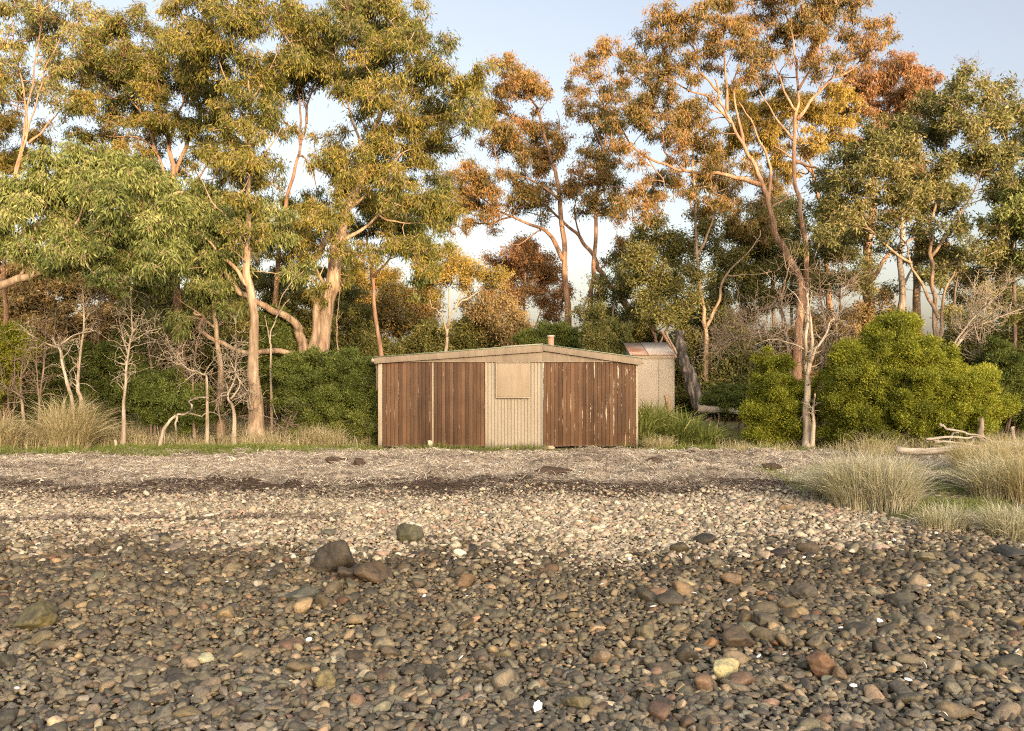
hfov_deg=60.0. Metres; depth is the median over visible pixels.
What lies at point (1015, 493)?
grass tussock
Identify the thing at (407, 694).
cobble
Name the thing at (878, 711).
cobble
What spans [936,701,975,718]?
cobble
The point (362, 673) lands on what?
cobble
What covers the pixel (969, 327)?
dead brush
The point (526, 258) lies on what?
scrub tree
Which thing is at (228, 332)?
understorey bush
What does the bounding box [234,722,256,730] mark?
cobble
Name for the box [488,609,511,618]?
cobble
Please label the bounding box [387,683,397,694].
cobble
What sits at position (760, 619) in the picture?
beach stone
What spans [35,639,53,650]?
cobble
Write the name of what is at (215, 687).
cobble
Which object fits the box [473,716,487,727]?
cobble
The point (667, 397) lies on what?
stump
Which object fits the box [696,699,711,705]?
cobble
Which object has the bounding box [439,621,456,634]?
cobble
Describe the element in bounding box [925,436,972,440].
driftwood stick
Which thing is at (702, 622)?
cobble
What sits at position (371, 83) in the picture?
gum tree
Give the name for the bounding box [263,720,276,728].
cobble
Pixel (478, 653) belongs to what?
cobble
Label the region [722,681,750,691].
cobble
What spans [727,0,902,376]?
gum tree
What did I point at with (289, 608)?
cobble
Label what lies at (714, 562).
cobble
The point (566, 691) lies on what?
cobble
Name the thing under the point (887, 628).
cobble
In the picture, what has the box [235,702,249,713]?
cobble
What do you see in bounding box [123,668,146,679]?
cobble
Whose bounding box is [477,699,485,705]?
cobble
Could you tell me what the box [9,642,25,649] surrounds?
cobble
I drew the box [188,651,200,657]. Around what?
cobble
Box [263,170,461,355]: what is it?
gum tree
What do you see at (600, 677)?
cobble
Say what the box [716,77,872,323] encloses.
gum tree
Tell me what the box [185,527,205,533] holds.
beach stone
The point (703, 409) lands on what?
fallen log
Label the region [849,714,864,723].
cobble
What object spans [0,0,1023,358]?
sky
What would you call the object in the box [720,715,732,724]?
cobble
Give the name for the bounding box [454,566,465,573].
cobble
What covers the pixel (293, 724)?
cobble
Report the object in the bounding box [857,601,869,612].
cobble
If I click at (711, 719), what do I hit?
cobble
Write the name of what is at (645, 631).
beach stone
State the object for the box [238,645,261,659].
cobble
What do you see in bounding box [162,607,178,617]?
cobble
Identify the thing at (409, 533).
boulder
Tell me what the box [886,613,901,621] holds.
cobble
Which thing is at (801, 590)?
boulder
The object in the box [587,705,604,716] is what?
cobble
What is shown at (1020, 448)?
grass tussock
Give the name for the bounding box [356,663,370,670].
cobble
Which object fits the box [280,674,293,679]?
cobble
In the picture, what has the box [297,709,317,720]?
cobble
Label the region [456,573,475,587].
cobble
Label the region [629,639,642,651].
cobble
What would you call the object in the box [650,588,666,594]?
cobble
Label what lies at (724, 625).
cobble
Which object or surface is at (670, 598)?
cobble
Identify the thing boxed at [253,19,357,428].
gum tree
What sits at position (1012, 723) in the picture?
cobble
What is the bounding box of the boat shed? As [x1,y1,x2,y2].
[371,335,643,447]
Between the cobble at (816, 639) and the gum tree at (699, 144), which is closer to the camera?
the cobble at (816, 639)
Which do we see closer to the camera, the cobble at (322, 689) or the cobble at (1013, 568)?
the cobble at (322, 689)
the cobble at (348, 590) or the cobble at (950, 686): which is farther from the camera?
the cobble at (348, 590)
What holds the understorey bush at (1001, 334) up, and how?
on the ground at (734, 423)
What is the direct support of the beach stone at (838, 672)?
on the ground at (734, 423)
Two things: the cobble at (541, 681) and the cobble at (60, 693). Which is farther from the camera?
the cobble at (541, 681)
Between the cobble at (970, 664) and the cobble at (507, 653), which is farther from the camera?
the cobble at (507, 653)
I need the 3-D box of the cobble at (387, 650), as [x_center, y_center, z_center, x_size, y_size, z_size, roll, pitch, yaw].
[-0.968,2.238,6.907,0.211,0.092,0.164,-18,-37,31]
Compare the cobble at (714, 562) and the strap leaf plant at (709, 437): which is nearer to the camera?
the cobble at (714, 562)
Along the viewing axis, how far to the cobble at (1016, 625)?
7.31 m
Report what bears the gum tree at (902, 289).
on the ground at (734, 423)
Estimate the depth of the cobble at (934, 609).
7.67 m
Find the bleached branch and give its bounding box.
[156,395,219,446]
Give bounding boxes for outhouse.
[624,342,675,415]
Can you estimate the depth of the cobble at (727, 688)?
6.16 m
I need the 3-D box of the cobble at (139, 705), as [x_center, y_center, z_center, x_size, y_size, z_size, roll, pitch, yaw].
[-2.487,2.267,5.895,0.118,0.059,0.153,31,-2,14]
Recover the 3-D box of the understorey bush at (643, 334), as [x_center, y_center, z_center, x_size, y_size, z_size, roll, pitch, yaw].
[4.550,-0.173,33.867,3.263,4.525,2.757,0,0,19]
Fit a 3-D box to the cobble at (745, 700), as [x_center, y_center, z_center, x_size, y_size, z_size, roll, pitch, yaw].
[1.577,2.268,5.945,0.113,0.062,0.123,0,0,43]
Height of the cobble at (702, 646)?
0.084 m
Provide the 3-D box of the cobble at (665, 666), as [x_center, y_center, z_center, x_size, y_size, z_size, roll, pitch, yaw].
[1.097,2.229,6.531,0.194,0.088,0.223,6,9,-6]
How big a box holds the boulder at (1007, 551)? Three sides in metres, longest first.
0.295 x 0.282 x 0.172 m
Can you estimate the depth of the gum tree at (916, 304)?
31.91 m
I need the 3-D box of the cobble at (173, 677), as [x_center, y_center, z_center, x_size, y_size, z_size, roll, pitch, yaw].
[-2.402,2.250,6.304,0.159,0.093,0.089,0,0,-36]
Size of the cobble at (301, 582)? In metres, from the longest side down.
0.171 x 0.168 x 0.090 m
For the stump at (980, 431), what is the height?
0.548 m
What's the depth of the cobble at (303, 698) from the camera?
5.93 m
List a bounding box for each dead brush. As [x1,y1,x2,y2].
[680,232,868,440]
[938,260,1023,364]
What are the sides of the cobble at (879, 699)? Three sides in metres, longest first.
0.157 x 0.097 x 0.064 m
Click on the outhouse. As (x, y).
(656, 375)
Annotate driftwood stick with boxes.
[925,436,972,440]
[934,440,981,446]
[939,423,998,443]
[968,435,1010,442]
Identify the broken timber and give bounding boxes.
[660,330,676,358]
[666,333,676,355]
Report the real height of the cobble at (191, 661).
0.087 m
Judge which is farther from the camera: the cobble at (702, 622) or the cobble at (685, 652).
the cobble at (702, 622)
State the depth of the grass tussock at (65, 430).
19.73 m
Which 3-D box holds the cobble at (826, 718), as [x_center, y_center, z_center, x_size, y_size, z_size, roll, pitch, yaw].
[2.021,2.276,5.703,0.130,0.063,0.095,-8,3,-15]
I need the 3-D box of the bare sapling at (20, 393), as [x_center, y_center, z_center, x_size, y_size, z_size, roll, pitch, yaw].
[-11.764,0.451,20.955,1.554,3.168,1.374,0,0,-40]
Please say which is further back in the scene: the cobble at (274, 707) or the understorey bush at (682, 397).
the understorey bush at (682, 397)
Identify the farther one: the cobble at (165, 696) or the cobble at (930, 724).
the cobble at (165, 696)
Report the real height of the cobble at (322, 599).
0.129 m
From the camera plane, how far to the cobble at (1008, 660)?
6.60 m
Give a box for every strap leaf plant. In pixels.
[629,405,674,446]
[638,397,698,439]
[647,407,718,445]
[675,420,731,446]
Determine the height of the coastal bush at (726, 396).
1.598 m
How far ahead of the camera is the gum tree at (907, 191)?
22.06 m
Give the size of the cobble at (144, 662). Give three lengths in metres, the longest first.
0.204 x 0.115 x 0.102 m
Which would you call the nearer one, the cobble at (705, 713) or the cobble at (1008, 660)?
the cobble at (705, 713)
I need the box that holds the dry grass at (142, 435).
[9,411,1023,457]
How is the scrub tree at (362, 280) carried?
on the ground at (734, 423)
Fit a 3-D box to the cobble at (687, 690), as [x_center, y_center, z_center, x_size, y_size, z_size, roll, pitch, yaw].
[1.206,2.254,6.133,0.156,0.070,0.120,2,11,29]
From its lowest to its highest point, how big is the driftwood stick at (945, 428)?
0.412 m
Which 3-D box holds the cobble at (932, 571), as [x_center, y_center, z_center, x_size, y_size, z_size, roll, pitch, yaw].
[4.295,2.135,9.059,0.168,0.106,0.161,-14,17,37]
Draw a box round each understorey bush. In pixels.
[0,259,90,421]
[0,297,23,407]
[24,253,137,417]
[106,261,222,418]
[180,279,268,420]
[257,272,338,418]
[329,278,387,352]
[352,330,406,403]
[393,315,448,354]
[422,311,512,352]
[500,333,545,345]
[610,302,674,344]
[664,322,716,417]
[671,298,731,349]
[689,319,761,420]
[748,324,793,356]
[781,303,865,419]
[842,283,923,341]
[930,299,1022,366]
[970,291,1023,363]
[993,315,1023,425]
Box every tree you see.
[0,0,127,424]
[0,36,69,178]
[0,134,226,300]
[8,155,310,419]
[46,0,262,429]
[124,168,320,441]
[150,0,320,443]
[193,0,504,436]
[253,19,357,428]
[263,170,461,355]
[339,257,409,336]
[358,274,447,347]
[409,238,517,350]
[440,50,576,327]
[451,289,536,347]
[475,231,580,329]
[510,177,665,310]
[551,32,639,322]
[564,253,641,328]
[591,0,804,381]
[607,212,720,342]
[639,91,779,420]
[681,201,783,335]
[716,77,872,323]
[722,150,790,328]
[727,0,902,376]
[745,190,834,324]
[751,280,860,449]
[787,58,1023,339]
[792,210,887,334]
[819,46,947,324]
[858,160,926,311]
[876,234,1023,322]
[893,151,953,334]
[954,51,1023,432]
[968,162,1023,267]
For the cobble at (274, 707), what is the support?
on the ground at (734, 423)
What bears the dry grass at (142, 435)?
on the ground at (734, 423)
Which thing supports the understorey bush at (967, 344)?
on the ground at (734, 423)
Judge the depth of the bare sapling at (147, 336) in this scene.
23.57 m
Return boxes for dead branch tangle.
[142,312,277,444]
[168,304,311,445]
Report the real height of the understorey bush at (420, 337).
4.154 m
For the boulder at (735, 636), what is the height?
0.186 m
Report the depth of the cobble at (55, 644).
6.97 m
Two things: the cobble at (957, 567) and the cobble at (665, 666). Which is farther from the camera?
the cobble at (957, 567)
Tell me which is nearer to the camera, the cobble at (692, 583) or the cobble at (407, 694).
the cobble at (407, 694)
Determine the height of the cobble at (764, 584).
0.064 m
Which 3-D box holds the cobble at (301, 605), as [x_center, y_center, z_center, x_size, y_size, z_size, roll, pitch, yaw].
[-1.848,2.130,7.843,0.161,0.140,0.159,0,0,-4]
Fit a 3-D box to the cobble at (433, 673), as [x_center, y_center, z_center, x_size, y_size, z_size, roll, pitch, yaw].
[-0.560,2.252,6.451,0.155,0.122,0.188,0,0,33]
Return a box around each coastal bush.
[0,319,46,427]
[10,331,161,430]
[111,361,225,442]
[239,302,298,431]
[270,344,378,443]
[508,318,582,348]
[576,301,635,354]
[698,381,757,431]
[737,345,827,446]
[811,307,1023,451]
[971,332,1023,439]
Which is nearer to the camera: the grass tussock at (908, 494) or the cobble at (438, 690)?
the cobble at (438, 690)
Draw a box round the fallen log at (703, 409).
[698,404,739,414]
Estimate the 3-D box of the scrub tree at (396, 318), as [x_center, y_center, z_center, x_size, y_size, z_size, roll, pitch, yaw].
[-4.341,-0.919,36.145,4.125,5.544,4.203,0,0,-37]
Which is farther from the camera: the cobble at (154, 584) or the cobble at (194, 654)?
the cobble at (154, 584)
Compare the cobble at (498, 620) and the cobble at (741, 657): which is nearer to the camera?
the cobble at (741, 657)
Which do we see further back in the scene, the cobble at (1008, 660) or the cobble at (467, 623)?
the cobble at (467, 623)
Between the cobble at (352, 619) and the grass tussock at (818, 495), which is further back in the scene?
the grass tussock at (818, 495)
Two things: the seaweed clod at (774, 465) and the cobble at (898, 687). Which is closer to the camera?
the cobble at (898, 687)
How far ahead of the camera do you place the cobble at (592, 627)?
7.43 m
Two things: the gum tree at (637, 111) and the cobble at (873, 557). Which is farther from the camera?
the gum tree at (637, 111)
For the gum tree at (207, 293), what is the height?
6.839 m
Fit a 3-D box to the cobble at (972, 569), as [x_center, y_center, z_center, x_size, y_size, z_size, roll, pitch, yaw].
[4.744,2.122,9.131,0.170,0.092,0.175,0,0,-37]
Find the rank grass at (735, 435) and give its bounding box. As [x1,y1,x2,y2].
[320,422,1019,448]
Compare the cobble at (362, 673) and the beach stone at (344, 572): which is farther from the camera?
the beach stone at (344, 572)
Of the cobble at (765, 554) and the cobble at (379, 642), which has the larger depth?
the cobble at (765, 554)
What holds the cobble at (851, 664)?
on the shingle
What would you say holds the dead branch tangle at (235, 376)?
on the ground at (734, 423)
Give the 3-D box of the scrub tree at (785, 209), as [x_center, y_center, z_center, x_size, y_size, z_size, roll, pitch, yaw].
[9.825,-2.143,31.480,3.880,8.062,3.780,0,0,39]
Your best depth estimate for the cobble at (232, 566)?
9.09 m
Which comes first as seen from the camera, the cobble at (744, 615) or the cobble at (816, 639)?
the cobble at (816, 639)
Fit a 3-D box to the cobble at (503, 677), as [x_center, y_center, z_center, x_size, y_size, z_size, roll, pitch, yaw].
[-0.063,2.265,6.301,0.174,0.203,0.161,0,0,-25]
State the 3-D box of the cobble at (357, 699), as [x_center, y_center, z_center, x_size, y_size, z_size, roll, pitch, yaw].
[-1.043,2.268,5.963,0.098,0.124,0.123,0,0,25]
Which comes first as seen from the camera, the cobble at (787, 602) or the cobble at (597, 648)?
the cobble at (597, 648)
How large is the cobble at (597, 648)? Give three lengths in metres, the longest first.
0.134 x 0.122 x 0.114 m
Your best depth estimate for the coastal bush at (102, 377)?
23.55 m
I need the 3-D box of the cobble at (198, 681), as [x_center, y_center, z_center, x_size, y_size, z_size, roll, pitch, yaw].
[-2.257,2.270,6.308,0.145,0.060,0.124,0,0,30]
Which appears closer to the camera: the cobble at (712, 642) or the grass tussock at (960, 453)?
the cobble at (712, 642)
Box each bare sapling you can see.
[0,286,109,421]
[0,318,50,445]
[9,309,64,440]
[25,274,192,429]
[91,275,162,444]
[259,279,293,438]
[336,282,341,349]
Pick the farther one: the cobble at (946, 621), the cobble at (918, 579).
the cobble at (918, 579)
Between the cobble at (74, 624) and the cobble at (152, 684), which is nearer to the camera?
the cobble at (152, 684)
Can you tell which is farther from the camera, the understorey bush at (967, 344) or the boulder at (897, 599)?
the understorey bush at (967, 344)
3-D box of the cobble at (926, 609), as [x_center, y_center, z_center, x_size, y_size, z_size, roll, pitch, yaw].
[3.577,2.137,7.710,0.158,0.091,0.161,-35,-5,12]
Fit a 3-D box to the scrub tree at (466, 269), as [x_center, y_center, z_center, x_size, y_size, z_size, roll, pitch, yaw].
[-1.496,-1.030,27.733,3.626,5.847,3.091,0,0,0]
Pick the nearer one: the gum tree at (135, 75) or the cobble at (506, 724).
the cobble at (506, 724)
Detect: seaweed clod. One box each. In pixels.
[325,457,348,463]
[353,458,367,465]
[535,466,572,474]
[643,457,665,463]
[762,463,782,470]
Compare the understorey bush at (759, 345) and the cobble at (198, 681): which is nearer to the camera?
the cobble at (198, 681)
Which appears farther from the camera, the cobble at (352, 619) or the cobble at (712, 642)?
the cobble at (352, 619)
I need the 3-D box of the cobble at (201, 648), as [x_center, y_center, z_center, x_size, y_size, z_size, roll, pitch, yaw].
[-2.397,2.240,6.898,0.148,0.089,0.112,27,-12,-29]
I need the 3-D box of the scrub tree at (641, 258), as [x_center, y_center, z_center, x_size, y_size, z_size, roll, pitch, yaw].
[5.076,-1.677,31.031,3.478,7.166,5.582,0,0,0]
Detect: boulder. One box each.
[13,599,57,630]
[284,586,319,601]
[313,540,354,572]
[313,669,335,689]
[353,561,392,583]
[396,523,423,543]
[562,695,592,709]
[713,658,738,680]
[722,625,755,648]
[789,582,817,598]
[805,650,836,677]
[884,592,915,607]
[993,544,1023,557]
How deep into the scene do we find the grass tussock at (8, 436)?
20.18 m
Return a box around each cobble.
[0,654,16,668]
[0,707,18,727]
[9,553,29,560]
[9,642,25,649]
[19,636,31,641]
[31,630,51,645]
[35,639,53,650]
[37,691,48,696]
[47,715,64,725]
[50,639,71,648]
[50,687,67,700]
[58,592,71,599]
[66,620,85,628]
[78,710,95,723]
[79,718,97,727]
[84,703,100,716]
[99,679,114,692]
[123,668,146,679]
[126,674,146,682]
[126,700,148,710]
[129,656,155,671]
[135,714,148,723]
[148,682,157,686]
[148,695,164,704]
[150,705,173,723]
[151,581,163,588]
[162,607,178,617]
[162,694,171,704]
[164,673,184,682]
[167,667,182,675]
[168,540,185,549]
[172,614,187,628]
[173,705,201,717]
[180,676,197,683]
[181,656,200,667]
[181,670,190,675]
[187,679,201,685]
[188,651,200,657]
[192,599,211,603]
[193,685,210,697]
[195,670,214,680]
[196,628,208,640]
[197,646,213,653]
[197,694,207,704]
[199,677,221,685]
[207,703,227,718]
[209,684,220,690]
[217,606,233,617]
[222,562,241,570]
[222,644,241,659]
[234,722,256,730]
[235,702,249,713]
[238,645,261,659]
[241,700,251,708]
[242,674,255,679]
[242,710,262,717]
[254,702,268,714]
[258,619,273,629]
[260,681,270,690]
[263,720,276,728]
[265,705,283,710]
[270,689,282,697]
[273,563,285,572]
[275,683,288,690]
[278,637,302,650]
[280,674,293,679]
[284,602,294,612]
[286,661,313,673]
[289,720,310,730]
[291,581,306,585]
[293,597,312,613]
[297,694,310,706]
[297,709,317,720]
[314,594,333,608]
[315,687,325,697]
[323,580,341,593]
[343,587,357,594]
[346,613,368,624]
[346,650,365,661]
[349,692,365,709]
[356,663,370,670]
[356,669,369,681]
[363,651,370,656]
[371,627,386,636]
[371,720,380,725]
[372,637,394,650]
[372,700,391,713]
[374,687,388,695]
[375,666,389,679]
[379,646,400,655]
[385,667,397,679]
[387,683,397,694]
[393,718,406,727]
[397,690,416,698]
[415,721,424,728]
[424,667,446,682]
[432,639,447,649]
[432,684,446,696]
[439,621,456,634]
[445,654,459,661]
[449,662,463,670]
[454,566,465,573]
[454,691,470,701]
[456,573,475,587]
[457,618,473,630]
[461,604,473,614]
[466,707,480,714]
[472,648,488,662]
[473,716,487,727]
[476,661,494,671]
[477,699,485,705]
[481,599,498,606]
[487,645,498,652]
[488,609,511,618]
[489,617,503,623]
[492,668,514,691]
[495,649,512,657]
[500,688,518,701]
[500,720,509,729]
[507,657,518,668]
[509,639,521,647]
[516,699,533,709]
[526,716,541,725]
[535,678,546,690]
[539,648,551,659]
[540,664,553,673]
[554,643,572,651]
[555,622,569,631]
[559,688,570,696]
[565,644,579,655]
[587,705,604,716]
[587,724,598,730]
[588,624,605,632]
[589,649,611,663]
[592,646,610,653]
[595,673,608,681]
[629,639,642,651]
[630,707,646,720]
[635,587,656,601]
[639,703,648,711]
[642,618,656,625]
[642,669,651,675]
[644,655,655,667]
[647,661,674,672]
[648,699,671,720]
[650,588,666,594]
[652,675,666,687]
[656,591,686,605]
[656,695,668,701]
[660,721,678,730]
[664,671,681,679]
[670,542,688,551]
[671,580,694,596]
[671,623,688,631]
[673,713,683,721]
[676,643,698,661]
[676,699,686,709]
[678,578,696,586]
[678,685,694,696]
[680,664,693,678]
[680,715,694,727]
[685,710,697,722]
[694,673,717,690]
[696,643,707,649]
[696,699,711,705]
[699,708,715,718]
[700,621,710,627]
[703,637,719,647]
[705,714,722,723]
[706,691,718,696]
[707,556,724,568]
[714,711,723,716]
[715,600,735,610]
[719,572,741,585]
[720,623,736,630]
[720,678,730,683]
[720,684,732,692]
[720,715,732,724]
[722,650,748,663]
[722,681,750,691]
[728,671,754,684]
[735,695,753,705]
[737,609,751,621]
[738,621,756,636]
[739,586,756,594]
[749,601,778,612]
[750,627,776,644]
[754,675,769,686]
[756,551,770,558]
[756,581,778,587]
[770,548,787,555]
[775,633,788,647]
[777,596,798,608]
[780,682,796,691]
[782,608,798,621]
[795,541,820,552]
[796,606,808,614]
[796,717,820,730]
[806,633,825,645]
[814,643,829,652]
[816,713,832,723]
[831,624,844,629]
[832,716,844,721]
[839,713,851,722]
[845,621,873,637]
[845,659,862,673]
[847,685,863,690]
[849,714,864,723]
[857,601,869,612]
[863,684,885,700]
[868,706,885,720]
[869,556,884,560]
[870,625,877,635]
[870,698,889,705]
[872,543,889,551]
[872,641,890,652]
[876,650,897,660]
[877,621,900,633]
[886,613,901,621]
[887,680,912,694]
[889,692,923,705]
[894,617,904,625]
[895,717,910,726]
[896,654,923,665]
[908,573,929,585]
[914,605,931,613]
[917,614,938,626]
[919,631,937,641]
[919,643,933,650]
[921,702,935,709]
[924,720,936,730]
[925,568,940,574]
[929,608,940,614]
[934,618,940,626]
[935,630,958,642]
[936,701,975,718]
[941,660,961,672]
[942,619,955,623]
[943,610,958,621]
[943,679,960,693]
[944,621,960,627]
[947,563,961,570]
[957,724,971,730]
[958,601,979,611]
[962,662,974,667]
[963,566,974,571]
[965,571,986,580]
[973,663,996,677]
[980,635,992,646]
[991,653,1023,669]
[992,702,1020,721]
[997,669,1005,678]
[1001,616,1023,625]
[1006,620,1023,630]
[1007,570,1023,578]
[1007,681,1023,693]
[1009,566,1021,571]
[1009,720,1023,726]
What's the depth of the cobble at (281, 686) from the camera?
6.19 m
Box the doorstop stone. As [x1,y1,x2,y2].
[542,445,554,448]
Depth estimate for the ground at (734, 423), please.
14.25 m
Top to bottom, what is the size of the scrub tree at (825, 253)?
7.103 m
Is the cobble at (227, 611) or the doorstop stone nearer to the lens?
the cobble at (227, 611)
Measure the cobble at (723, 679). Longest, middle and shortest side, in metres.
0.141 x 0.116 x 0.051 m
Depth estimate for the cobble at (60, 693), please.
6.07 m
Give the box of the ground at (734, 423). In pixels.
[0,367,1023,730]
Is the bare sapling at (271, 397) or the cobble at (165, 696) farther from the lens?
the bare sapling at (271, 397)
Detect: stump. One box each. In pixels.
[664,394,672,414]
[675,330,711,420]
[977,418,984,443]
[1010,426,1015,441]
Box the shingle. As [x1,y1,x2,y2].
[0,479,1023,730]
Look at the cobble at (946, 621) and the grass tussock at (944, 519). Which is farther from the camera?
the grass tussock at (944, 519)
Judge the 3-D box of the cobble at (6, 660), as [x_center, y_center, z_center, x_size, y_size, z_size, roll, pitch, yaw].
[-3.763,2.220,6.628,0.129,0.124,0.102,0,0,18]
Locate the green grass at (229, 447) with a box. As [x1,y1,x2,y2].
[0,441,1023,519]
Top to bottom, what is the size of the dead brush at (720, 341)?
5.367 m
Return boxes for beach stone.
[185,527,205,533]
[197,652,213,663]
[321,529,335,535]
[338,566,356,579]
[346,578,358,588]
[635,625,653,638]
[693,533,716,544]
[751,611,779,627]
[778,504,793,510]
[831,666,847,679]
[915,552,935,561]
[944,626,971,640]
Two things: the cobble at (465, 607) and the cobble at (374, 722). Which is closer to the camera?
the cobble at (374, 722)
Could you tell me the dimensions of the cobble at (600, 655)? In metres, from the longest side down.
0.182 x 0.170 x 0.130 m
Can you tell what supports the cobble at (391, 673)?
on the ground at (734, 423)
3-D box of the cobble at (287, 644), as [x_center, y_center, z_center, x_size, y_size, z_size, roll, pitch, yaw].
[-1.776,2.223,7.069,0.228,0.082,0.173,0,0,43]
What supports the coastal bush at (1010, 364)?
on the ground at (734, 423)
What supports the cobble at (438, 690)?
on the shingle
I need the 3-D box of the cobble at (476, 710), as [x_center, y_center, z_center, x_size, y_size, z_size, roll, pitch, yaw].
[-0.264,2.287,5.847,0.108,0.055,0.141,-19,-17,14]
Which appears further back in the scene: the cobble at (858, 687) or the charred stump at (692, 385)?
the charred stump at (692, 385)
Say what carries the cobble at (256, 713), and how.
on the ground at (734, 423)
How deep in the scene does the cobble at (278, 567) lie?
9.14 m
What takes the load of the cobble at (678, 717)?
on the shingle
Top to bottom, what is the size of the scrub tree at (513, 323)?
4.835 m
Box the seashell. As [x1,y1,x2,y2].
[533,700,541,711]
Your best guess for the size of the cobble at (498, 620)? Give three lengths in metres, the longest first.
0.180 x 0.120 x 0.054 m
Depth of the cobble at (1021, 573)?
8.90 m
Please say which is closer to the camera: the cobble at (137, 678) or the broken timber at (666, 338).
the cobble at (137, 678)
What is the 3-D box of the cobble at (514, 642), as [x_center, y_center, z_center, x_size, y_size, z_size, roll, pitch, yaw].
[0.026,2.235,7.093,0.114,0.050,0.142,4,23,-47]
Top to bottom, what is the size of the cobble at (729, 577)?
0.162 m
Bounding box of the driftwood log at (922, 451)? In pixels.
[895,445,982,455]
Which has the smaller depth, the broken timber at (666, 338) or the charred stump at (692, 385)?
the charred stump at (692, 385)
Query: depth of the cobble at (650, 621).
7.44 m
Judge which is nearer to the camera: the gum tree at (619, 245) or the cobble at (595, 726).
the cobble at (595, 726)
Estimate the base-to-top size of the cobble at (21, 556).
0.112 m
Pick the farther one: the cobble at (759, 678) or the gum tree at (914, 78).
the gum tree at (914, 78)
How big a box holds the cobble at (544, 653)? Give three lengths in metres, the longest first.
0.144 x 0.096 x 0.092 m
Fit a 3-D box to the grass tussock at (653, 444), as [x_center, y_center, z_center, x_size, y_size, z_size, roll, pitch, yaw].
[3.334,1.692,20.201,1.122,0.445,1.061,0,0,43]
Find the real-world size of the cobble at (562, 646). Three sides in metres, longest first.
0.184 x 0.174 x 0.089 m
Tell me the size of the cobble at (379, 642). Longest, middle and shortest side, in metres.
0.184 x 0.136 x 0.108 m
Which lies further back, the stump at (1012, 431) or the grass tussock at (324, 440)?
the grass tussock at (324, 440)
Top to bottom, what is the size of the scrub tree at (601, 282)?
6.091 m
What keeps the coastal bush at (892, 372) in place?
on the ground at (734, 423)
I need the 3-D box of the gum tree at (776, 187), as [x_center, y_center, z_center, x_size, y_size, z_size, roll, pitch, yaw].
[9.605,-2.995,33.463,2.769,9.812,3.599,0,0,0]
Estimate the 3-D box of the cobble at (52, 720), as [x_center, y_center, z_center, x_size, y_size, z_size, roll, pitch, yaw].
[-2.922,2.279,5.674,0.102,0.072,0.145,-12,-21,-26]
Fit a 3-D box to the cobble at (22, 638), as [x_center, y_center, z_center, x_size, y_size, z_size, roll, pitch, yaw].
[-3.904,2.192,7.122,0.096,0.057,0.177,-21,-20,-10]
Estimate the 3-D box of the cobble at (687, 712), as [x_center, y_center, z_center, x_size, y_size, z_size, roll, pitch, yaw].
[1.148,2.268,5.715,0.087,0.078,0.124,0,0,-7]
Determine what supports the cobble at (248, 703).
on the ground at (734, 423)
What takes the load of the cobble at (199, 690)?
on the ground at (734, 423)
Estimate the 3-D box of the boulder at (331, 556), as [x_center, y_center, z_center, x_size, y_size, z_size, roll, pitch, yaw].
[-1.841,2.012,9.288,0.422,0.392,0.269,0,0,9]
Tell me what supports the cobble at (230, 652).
on the ground at (734, 423)
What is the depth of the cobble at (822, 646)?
6.90 m
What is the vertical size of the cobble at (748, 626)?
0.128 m
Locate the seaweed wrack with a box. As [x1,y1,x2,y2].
[0,445,1023,527]
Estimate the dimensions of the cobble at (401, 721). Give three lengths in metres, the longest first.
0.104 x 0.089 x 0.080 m
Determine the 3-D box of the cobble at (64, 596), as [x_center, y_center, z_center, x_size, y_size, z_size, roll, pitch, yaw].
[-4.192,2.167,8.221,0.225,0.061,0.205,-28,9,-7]
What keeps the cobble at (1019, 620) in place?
on the ground at (734, 423)
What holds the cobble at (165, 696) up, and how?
on the ground at (734, 423)
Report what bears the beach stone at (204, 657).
on the shingle
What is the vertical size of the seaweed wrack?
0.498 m
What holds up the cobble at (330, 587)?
on the ground at (734, 423)
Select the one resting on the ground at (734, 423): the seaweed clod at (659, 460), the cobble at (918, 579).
the seaweed clod at (659, 460)
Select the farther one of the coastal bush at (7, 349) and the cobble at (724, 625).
the coastal bush at (7, 349)
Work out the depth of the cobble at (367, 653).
6.79 m
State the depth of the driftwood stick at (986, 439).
17.35 m
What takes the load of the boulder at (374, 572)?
on the ground at (734, 423)
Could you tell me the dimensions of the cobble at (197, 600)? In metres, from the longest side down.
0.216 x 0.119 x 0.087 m
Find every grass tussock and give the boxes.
[0,405,40,447]
[2,389,131,449]
[288,422,355,446]
[636,434,680,448]
[785,443,929,511]
[787,458,850,500]
[836,442,957,514]
[841,427,912,457]
[901,498,988,531]
[932,429,1022,473]
[933,446,1023,501]
[959,494,1023,540]
[973,431,1023,464]
[974,446,1023,503]
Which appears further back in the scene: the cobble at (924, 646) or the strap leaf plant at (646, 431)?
the strap leaf plant at (646, 431)
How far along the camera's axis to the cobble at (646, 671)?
6.45 m
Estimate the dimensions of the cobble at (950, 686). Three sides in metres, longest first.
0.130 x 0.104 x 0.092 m
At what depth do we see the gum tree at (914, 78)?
32.48 m
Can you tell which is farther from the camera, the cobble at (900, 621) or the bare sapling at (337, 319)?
the bare sapling at (337, 319)
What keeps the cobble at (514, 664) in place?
on the shingle
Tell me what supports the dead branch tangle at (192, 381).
on the ground at (734, 423)
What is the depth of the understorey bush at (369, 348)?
29.93 m

